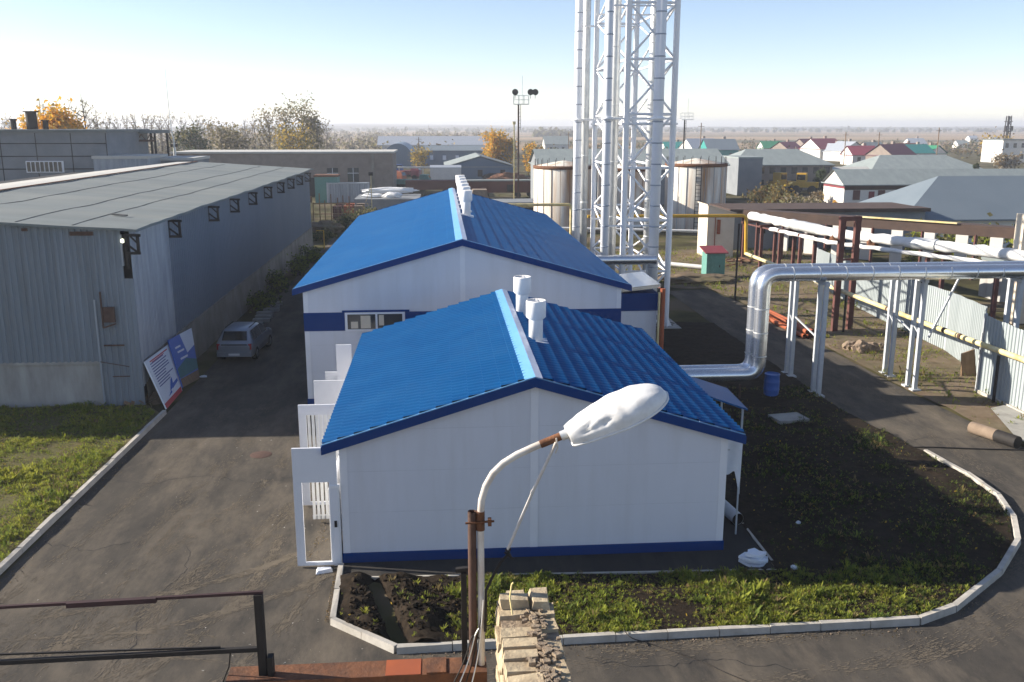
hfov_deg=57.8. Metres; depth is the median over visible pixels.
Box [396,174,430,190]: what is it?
truck
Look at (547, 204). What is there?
fuel pipe
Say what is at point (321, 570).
plastic sheet
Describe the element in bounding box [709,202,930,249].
workshop
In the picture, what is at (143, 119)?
tree
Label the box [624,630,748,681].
ground cable
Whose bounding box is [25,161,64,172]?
window
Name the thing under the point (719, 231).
pump shack
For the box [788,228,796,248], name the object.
door
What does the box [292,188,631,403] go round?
boiler house
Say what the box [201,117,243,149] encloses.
tree
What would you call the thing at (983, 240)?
shrub
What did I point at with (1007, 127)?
telecom tower
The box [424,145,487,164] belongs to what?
long shed
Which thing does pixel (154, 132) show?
open canopy
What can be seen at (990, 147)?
apartment block
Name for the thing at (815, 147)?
village house
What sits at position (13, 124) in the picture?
roof flue
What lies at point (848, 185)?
long house
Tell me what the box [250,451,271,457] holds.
manhole cover
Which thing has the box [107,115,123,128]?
tree
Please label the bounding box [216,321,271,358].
parked car
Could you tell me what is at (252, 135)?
tree
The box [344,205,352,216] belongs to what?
brick pallet
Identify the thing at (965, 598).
kerb
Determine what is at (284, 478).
asphalt cracks
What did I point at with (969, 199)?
hip hall
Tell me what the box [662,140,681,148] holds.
village house
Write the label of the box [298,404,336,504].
vent gate
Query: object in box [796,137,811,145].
village house
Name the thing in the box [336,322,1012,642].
ground
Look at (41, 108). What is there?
tree
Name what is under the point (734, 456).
draped frame
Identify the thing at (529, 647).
brick wall
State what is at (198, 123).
tree
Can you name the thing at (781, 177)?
loader
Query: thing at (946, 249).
insulated pipeline
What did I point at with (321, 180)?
metal shed
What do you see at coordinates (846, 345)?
boulder
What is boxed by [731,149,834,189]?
hip roof block
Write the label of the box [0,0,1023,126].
sky
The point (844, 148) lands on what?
utility pole
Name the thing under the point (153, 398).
rubble heap
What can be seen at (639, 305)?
annex
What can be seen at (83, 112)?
tree
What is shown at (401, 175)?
truck
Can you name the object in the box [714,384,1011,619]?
plot weeds
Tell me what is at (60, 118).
tree
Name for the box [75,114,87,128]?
tree
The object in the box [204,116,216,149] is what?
tree
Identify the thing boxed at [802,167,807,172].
window
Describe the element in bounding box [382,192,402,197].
tarpaulin
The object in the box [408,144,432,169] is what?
tree
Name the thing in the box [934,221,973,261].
shrub
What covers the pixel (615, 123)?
chimney
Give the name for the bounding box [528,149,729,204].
long shed
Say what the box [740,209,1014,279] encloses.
canopy
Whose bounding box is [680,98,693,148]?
floodlight tower
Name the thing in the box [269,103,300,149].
tree
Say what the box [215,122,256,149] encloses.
tree
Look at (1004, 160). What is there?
tree
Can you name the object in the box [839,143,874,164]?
village house
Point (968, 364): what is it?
leaning board
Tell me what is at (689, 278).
dirt mound
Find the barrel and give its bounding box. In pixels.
[763,372,779,395]
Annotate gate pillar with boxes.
[1009,213,1023,323]
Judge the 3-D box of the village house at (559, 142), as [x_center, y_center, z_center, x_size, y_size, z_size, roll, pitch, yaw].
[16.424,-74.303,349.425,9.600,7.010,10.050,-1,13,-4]
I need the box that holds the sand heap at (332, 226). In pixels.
[311,220,341,232]
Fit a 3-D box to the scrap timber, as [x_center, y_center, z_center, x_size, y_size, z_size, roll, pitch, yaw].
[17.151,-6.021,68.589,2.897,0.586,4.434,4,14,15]
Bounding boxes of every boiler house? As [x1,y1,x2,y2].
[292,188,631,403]
[321,289,746,562]
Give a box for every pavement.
[656,315,681,328]
[991,405,1023,440]
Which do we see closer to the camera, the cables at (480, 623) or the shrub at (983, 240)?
the cables at (480, 623)
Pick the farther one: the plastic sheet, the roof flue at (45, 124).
the roof flue at (45, 124)
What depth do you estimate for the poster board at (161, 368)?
34.59 m
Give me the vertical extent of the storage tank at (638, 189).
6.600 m
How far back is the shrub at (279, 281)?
57.23 m
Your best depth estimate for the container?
123.16 m
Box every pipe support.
[781,281,829,397]
[879,279,928,390]
[1003,278,1023,327]
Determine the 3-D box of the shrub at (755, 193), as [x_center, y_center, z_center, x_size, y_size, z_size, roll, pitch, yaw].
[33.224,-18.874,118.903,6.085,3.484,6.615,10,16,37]
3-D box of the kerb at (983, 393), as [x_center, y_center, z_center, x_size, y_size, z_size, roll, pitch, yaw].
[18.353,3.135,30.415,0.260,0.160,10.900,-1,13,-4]
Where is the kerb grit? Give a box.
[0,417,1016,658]
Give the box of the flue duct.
[596,254,656,273]
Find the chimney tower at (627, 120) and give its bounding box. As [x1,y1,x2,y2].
[580,0,680,326]
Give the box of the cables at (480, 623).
[454,600,483,681]
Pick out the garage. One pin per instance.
(985, 287)
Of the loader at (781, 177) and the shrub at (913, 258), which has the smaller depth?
the shrub at (913, 258)
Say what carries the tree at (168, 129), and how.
on the ground at (208, 358)
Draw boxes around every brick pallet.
[332,206,341,218]
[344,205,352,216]
[354,205,362,213]
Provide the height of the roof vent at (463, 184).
1.270 m
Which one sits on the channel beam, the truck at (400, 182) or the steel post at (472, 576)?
the steel post at (472, 576)
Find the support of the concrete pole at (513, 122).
on the ground at (208, 358)
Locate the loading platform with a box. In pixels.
[354,194,420,209]
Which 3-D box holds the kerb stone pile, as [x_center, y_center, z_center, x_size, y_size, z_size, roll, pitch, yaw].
[-13.276,-1.308,49.543,1.069,0.170,7.990,-1,13,-4]
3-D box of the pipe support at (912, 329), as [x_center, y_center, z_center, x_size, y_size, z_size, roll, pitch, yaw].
[15.505,-0.495,36.687,0.350,4.400,2.850,-1,13,-4]
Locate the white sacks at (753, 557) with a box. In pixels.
[738,548,767,566]
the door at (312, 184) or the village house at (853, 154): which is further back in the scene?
the village house at (853, 154)
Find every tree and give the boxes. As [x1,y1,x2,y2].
[0,113,10,128]
[1,108,40,128]
[16,113,63,127]
[27,98,54,124]
[34,95,82,128]
[68,93,108,128]
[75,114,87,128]
[90,110,107,128]
[99,112,114,128]
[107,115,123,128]
[119,114,134,128]
[123,113,139,128]
[139,114,152,149]
[142,115,159,153]
[153,112,172,153]
[159,113,176,155]
[165,119,211,151]
[170,114,189,150]
[184,112,206,142]
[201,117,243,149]
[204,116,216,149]
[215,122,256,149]
[234,119,249,149]
[241,118,262,149]
[249,103,280,149]
[268,120,315,149]
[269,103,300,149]
[274,90,323,149]
[296,110,327,149]
[318,116,334,149]
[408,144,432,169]
[478,126,512,159]
[499,137,517,164]
[521,141,543,173]
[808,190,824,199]
[813,166,826,191]
[972,162,979,168]
[975,126,1014,151]
[991,149,1023,168]
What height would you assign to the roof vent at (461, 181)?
1.270 m
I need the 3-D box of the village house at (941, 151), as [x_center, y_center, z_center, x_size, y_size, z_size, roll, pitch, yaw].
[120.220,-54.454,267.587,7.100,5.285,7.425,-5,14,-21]
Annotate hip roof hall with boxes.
[842,155,982,168]
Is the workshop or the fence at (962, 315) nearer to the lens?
the fence at (962, 315)
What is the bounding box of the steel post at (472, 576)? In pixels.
[468,510,476,666]
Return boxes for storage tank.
[533,158,591,232]
[597,163,645,228]
[663,156,727,232]
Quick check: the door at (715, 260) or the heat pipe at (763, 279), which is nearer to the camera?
the heat pipe at (763, 279)
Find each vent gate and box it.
[291,447,340,565]
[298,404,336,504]
[313,380,343,446]
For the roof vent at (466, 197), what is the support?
on the boiler house at (383, 267)
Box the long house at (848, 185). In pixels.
[821,169,1023,202]
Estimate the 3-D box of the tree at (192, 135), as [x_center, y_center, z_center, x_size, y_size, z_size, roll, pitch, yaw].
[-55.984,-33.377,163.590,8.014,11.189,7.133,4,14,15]
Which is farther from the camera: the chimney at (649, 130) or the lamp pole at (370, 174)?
the lamp pole at (370, 174)
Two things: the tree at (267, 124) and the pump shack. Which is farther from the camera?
the tree at (267, 124)
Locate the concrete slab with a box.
[768,412,809,424]
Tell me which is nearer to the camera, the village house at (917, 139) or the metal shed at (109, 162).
the metal shed at (109, 162)
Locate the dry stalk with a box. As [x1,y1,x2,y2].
[509,582,513,614]
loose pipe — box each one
[562,227,697,231]
[658,261,701,268]
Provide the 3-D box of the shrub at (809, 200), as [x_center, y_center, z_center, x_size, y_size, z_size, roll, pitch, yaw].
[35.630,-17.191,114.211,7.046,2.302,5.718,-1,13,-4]
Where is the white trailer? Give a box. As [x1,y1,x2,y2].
[430,165,460,179]
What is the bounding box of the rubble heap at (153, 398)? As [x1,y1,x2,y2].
[124,390,161,406]
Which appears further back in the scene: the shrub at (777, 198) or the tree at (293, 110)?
the tree at (293, 110)
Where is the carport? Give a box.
[397,166,429,173]
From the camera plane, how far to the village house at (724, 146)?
269.33 m
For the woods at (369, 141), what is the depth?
431.56 m
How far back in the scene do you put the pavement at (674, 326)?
47.03 m
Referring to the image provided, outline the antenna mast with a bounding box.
[165,72,180,155]
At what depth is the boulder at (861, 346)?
41.70 m
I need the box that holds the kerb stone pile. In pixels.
[252,301,282,324]
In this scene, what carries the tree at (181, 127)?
on the ground at (208, 358)
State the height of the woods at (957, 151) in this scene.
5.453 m
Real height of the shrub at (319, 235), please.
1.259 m
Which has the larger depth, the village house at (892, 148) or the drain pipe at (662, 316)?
the village house at (892, 148)
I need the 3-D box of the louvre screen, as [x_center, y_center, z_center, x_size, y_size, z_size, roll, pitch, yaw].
[-4.676,3.647,23.798,0.940,1.950,0.100,-1,13,-4]
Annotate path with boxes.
[343,515,774,575]
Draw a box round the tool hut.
[699,245,728,273]
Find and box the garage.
[978,257,1009,301]
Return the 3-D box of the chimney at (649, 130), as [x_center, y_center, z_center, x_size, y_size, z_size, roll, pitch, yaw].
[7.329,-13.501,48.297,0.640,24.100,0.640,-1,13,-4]
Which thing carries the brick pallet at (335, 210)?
on the ground at (208, 358)
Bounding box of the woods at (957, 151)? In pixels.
[515,136,980,160]
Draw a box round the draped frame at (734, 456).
[726,440,742,533]
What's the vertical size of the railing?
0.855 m
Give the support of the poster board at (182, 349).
on the ground at (208, 358)
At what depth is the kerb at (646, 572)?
21.17 m
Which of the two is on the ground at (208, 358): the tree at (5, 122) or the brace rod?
the tree at (5, 122)
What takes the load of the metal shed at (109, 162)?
on the ground at (208, 358)
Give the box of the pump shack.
[697,202,736,257]
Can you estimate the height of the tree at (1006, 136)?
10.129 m
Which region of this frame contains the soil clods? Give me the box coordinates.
[345,574,477,635]
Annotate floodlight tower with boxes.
[512,89,537,197]
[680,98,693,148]
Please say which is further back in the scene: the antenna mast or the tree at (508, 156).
the tree at (508, 156)
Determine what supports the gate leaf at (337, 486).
attached to the vent gate at (311, 464)
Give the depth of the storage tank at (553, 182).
88.28 m
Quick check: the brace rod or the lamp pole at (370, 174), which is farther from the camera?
the lamp pole at (370, 174)
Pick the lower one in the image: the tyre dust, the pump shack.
the tyre dust
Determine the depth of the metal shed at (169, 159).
85.49 m
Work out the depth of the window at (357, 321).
33.37 m
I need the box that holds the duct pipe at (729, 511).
[724,500,743,524]
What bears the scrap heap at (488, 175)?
on the ground at (208, 358)
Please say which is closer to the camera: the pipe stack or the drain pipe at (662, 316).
the drain pipe at (662, 316)
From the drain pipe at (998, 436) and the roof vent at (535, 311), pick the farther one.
the drain pipe at (998, 436)
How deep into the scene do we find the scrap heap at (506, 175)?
159.74 m
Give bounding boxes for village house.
[542,134,569,148]
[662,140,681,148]
[678,136,713,148]
[698,136,739,154]
[756,139,781,148]
[770,139,799,149]
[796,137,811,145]
[798,136,837,158]
[822,141,836,159]
[824,139,861,160]
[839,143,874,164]
[860,140,882,146]
[864,141,916,158]
[902,136,927,143]
[905,142,934,154]
[928,143,947,154]
[952,139,968,147]
[965,134,977,141]
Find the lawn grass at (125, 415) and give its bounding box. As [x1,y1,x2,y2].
[0,399,154,559]
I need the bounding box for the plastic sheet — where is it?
[316,567,332,574]
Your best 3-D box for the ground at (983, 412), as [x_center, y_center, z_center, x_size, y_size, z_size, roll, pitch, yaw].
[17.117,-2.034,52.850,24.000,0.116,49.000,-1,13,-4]
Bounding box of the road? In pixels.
[0,238,1023,681]
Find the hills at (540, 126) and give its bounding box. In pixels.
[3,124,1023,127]
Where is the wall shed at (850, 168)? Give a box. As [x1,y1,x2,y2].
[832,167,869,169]
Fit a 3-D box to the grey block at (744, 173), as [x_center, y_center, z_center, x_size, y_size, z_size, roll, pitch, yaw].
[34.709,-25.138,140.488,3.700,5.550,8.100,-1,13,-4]
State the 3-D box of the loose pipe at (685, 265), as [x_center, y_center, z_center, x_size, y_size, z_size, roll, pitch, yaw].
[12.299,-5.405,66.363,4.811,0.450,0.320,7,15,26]
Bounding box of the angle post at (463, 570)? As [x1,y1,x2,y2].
[456,566,467,664]
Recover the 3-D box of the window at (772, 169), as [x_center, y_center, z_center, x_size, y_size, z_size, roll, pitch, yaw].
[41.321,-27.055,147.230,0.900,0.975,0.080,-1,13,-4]
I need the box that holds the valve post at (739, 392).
[738,384,740,397]
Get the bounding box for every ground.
[0,130,1023,644]
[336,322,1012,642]
[595,249,1023,443]
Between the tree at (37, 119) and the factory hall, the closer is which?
the factory hall
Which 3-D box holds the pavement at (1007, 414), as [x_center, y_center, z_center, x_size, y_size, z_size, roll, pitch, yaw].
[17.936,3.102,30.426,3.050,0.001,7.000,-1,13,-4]
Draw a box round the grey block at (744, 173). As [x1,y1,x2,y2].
[723,155,762,194]
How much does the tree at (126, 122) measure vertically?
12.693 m
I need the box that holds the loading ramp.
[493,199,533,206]
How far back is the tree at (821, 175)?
139.50 m
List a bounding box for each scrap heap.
[482,173,496,178]
[486,172,530,178]
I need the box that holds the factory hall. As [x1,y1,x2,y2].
[0,129,149,181]
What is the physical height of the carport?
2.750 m
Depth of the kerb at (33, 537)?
25.31 m
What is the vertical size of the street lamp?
2.246 m
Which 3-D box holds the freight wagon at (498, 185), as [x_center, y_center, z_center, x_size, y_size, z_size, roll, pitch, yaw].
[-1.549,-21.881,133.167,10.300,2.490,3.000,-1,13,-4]
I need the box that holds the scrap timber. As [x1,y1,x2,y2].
[725,255,762,267]
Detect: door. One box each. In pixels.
[309,178,314,195]
[711,256,720,273]
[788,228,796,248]
[826,225,846,249]
[868,191,874,198]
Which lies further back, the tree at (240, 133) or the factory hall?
the tree at (240, 133)
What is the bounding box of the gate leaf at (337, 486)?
[328,456,342,565]
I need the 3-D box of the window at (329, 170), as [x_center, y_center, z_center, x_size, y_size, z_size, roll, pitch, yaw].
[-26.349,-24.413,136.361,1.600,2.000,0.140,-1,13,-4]
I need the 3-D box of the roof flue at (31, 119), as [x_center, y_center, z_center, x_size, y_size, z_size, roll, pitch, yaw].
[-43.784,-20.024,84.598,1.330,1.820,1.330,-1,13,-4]
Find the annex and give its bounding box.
[619,271,660,340]
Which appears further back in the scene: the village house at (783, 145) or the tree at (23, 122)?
the village house at (783, 145)
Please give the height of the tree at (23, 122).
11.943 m
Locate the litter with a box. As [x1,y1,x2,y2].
[35,444,325,670]
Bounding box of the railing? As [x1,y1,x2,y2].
[0,590,274,681]
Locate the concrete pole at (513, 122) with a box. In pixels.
[512,121,515,198]
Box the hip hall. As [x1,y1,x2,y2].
[861,176,1023,246]
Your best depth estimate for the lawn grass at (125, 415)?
28.73 m
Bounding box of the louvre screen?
[312,450,338,518]
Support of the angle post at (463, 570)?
attached to the channel beam
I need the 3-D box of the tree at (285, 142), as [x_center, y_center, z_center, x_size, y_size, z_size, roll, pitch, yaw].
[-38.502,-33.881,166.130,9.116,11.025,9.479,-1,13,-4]
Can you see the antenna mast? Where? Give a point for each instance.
(174, 145)
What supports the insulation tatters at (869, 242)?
hanging from the insulated pipeline
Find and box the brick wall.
[494,587,570,681]
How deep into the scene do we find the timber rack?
96.14 m
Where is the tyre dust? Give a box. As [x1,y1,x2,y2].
[0,302,1023,681]
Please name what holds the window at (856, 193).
in the long house at (848, 185)
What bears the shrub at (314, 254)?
on the ground at (208, 358)
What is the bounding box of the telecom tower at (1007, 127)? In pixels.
[1003,116,1012,138]
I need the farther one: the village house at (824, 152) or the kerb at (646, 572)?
the village house at (824, 152)
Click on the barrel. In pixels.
(771, 383)
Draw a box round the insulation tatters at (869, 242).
[866,239,878,245]
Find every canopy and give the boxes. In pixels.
[138,130,169,155]
[690,376,747,428]
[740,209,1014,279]
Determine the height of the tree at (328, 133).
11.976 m
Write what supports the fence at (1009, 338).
on the ground at (208, 358)
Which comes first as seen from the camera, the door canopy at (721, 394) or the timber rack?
the door canopy at (721, 394)
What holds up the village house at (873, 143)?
on the ground at (208, 358)
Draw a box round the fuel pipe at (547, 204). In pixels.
[508,203,572,234]
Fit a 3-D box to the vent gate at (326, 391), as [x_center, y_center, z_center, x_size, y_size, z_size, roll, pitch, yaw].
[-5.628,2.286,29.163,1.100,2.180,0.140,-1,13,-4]
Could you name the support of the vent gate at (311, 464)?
attached to the boiler house at (438, 415)
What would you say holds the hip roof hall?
on the ground at (208, 358)
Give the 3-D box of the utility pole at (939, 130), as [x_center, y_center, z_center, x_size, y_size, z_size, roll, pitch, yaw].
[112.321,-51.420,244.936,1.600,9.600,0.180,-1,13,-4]
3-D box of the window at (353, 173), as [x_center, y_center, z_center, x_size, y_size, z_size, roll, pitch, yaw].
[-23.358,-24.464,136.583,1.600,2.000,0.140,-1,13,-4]
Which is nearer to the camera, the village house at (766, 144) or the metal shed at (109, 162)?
the metal shed at (109, 162)
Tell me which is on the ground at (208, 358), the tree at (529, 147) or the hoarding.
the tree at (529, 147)
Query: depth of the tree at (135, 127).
175.08 m
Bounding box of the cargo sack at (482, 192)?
[472,189,488,197]
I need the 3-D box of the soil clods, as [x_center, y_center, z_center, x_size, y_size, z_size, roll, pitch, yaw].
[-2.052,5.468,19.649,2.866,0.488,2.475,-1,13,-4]
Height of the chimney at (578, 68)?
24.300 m
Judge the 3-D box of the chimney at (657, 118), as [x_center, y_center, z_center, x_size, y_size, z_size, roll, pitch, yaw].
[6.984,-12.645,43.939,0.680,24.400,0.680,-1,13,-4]
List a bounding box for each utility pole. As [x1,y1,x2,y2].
[843,132,846,164]
[936,128,941,154]
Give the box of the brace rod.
[927,279,959,337]
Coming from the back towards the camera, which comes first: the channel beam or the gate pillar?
the gate pillar
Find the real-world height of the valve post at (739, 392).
0.620 m
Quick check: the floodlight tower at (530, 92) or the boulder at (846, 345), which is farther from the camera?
the floodlight tower at (530, 92)
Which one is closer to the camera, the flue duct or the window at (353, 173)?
the flue duct
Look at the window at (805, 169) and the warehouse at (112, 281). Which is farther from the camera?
the window at (805, 169)
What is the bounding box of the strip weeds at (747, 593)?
[340,559,986,639]
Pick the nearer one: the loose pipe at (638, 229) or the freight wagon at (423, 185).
the loose pipe at (638, 229)
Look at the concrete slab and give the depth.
32.09 m
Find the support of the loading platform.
on the ground at (208, 358)
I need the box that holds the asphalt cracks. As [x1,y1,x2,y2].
[44,436,980,679]
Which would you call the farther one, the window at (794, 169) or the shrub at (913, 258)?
the window at (794, 169)
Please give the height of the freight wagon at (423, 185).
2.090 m
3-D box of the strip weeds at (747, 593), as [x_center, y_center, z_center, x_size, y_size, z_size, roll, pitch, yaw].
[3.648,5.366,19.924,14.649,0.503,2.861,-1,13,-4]
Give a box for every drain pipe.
[656,292,659,344]
[659,288,665,348]
[967,421,1021,448]
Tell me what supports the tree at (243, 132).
on the ground at (208, 358)
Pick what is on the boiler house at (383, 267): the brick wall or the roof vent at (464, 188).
the roof vent at (464, 188)
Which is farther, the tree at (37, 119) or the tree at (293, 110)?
the tree at (293, 110)
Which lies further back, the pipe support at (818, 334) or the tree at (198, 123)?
the tree at (198, 123)
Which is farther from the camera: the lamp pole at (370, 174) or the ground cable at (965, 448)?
the lamp pole at (370, 174)
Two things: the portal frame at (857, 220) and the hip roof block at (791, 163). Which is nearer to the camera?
the portal frame at (857, 220)
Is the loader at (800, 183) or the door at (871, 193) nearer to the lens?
the door at (871, 193)
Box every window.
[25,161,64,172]
[327,168,337,173]
[345,312,404,331]
[348,168,358,181]
[478,170,482,175]
[769,167,774,173]
[791,167,796,173]
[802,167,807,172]
[853,190,859,199]
[878,190,884,195]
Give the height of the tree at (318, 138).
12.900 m
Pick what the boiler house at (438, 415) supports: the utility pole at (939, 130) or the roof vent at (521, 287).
the roof vent at (521, 287)
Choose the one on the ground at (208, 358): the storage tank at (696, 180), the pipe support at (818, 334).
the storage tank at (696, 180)
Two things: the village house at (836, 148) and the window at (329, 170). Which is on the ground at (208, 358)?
the village house at (836, 148)
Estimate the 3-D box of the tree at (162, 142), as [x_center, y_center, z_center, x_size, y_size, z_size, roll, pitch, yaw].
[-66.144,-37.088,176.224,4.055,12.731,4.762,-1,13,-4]
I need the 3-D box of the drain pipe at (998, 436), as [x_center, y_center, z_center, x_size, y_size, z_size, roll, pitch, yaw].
[15.713,3.051,30.245,0.412,0.406,1.714,-6,14,-24]
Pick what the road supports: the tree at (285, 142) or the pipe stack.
the pipe stack
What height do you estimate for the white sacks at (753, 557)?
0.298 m
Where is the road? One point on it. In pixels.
(272, 378)
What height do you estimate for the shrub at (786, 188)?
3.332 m
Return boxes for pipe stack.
[769,310,814,338]
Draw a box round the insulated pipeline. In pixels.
[741,212,1023,318]
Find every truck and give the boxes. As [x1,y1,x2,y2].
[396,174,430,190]
[397,166,421,178]
[397,171,406,178]
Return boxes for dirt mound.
[657,272,737,283]
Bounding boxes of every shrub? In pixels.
[244,287,282,312]
[264,268,293,292]
[286,252,311,276]
[298,244,323,262]
[312,227,336,241]
[331,213,358,229]
[342,203,376,220]
[741,180,792,202]
[757,190,806,202]
[771,181,794,195]
[775,192,830,202]
[901,218,940,261]
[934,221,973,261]
[969,212,998,259]
[1004,224,1014,247]
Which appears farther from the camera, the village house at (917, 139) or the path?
the village house at (917, 139)
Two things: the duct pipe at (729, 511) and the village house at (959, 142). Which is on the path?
the duct pipe at (729, 511)
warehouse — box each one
[0,161,313,407]
[444,153,515,178]
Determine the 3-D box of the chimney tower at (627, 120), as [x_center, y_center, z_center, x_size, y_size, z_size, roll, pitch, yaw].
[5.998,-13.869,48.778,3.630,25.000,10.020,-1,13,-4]
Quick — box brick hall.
[170,149,397,195]
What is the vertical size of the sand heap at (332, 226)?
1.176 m
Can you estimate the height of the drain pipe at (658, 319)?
3.600 m
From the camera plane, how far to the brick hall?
136.14 m
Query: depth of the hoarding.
30.82 m
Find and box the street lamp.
[465,383,668,665]
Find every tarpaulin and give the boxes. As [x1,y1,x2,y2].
[361,193,383,197]
[362,187,418,192]
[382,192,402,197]
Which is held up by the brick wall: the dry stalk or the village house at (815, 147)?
the dry stalk
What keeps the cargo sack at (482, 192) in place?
on the ground at (208, 358)
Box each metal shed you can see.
[91,154,167,170]
[160,156,209,163]
[313,174,339,202]
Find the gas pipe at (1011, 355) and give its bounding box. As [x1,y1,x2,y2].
[587,214,1023,402]
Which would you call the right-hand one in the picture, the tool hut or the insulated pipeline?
the insulated pipeline
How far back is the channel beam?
6.61 m
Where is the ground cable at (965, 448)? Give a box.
[915,446,1023,449]
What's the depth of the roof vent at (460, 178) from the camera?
53.47 m
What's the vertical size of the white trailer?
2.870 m
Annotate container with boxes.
[326,182,369,202]
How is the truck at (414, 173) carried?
on the ground at (208, 358)
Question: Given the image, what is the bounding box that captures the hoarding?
[325,344,351,379]
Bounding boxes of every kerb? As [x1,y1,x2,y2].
[0,410,166,574]
[329,449,1020,653]
[371,523,773,579]
[975,389,1023,413]
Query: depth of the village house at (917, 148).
260.61 m
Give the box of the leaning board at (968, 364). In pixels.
[961,349,975,375]
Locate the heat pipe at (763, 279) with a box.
[679,261,1023,381]
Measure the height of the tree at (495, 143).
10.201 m
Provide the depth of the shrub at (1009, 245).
65.69 m
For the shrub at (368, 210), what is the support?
on the ground at (208, 358)
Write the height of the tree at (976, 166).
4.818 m
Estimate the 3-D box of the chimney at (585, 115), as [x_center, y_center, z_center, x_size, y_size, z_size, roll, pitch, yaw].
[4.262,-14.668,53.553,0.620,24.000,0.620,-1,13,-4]
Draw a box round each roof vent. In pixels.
[456,177,465,196]
[457,180,466,200]
[458,183,468,204]
[459,186,471,211]
[461,190,473,217]
[513,275,530,315]
[526,298,548,343]
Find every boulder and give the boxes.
[842,341,855,349]
[851,339,870,353]
[868,342,879,351]
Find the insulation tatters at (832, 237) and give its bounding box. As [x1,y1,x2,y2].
[829,235,837,240]
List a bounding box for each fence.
[816,248,987,388]
[976,313,1023,410]
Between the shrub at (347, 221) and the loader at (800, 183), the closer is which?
the shrub at (347, 221)
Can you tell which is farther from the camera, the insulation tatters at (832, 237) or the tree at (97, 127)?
the tree at (97, 127)
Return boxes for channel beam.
[226,656,486,681]
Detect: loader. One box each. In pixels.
[761,172,793,191]
[785,173,819,193]
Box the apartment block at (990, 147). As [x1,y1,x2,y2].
[980,139,1023,162]
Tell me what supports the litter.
on the road
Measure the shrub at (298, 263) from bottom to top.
1.753 m
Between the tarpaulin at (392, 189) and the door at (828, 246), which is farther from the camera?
the tarpaulin at (392, 189)
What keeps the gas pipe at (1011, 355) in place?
on the ground at (208, 358)
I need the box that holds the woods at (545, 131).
[0,125,1023,136]
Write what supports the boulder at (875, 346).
on the ground at (983, 412)
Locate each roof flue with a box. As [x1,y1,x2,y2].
[9,119,16,128]
[22,111,38,128]
[41,120,48,128]
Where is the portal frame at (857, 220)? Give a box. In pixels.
[830,216,861,330]
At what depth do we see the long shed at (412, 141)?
289.13 m
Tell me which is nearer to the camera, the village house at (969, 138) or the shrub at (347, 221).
the shrub at (347, 221)
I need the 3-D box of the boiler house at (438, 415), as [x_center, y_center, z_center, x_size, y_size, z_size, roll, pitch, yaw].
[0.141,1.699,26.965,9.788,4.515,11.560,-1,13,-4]
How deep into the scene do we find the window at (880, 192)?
116.37 m
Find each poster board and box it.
[143,345,181,408]
[167,328,199,387]
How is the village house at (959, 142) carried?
on the ground at (208, 358)
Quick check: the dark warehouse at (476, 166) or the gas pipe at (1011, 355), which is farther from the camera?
the dark warehouse at (476, 166)
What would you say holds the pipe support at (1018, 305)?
on the ground at (208, 358)
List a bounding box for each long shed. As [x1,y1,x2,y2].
[377,136,488,149]
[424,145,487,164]
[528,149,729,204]
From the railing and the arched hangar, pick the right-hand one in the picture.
the arched hangar
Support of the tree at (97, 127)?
on the ground at (208, 358)
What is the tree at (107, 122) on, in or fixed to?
on the ground at (208, 358)
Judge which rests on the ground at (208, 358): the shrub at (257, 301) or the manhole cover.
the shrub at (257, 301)
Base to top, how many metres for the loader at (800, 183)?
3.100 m
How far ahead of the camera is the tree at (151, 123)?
203.80 m
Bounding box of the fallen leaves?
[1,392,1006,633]
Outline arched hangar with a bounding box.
[387,141,415,166]
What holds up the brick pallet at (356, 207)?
on the ground at (208, 358)
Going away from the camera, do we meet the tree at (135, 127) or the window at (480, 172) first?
the window at (480, 172)
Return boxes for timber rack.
[312,193,349,221]
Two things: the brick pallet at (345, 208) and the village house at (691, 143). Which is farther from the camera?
the village house at (691, 143)
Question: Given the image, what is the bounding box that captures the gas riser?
[316,230,324,248]
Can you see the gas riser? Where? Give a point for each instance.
(323, 237)
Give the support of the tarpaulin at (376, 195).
on the loading platform
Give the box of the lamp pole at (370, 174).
[366,172,372,207]
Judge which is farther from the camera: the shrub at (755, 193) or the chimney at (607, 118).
the shrub at (755, 193)
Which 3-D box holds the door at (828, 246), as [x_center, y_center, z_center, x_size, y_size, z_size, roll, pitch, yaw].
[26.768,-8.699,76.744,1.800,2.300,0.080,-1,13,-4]
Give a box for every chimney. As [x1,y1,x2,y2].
[572,0,583,241]
[580,0,590,247]
[600,0,613,254]
[608,0,621,270]
[642,0,656,274]
[647,0,666,291]
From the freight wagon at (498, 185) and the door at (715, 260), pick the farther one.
the freight wagon at (498, 185)
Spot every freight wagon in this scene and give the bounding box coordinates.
[405,180,456,194]
[466,179,530,197]
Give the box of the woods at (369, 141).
[103,128,512,153]

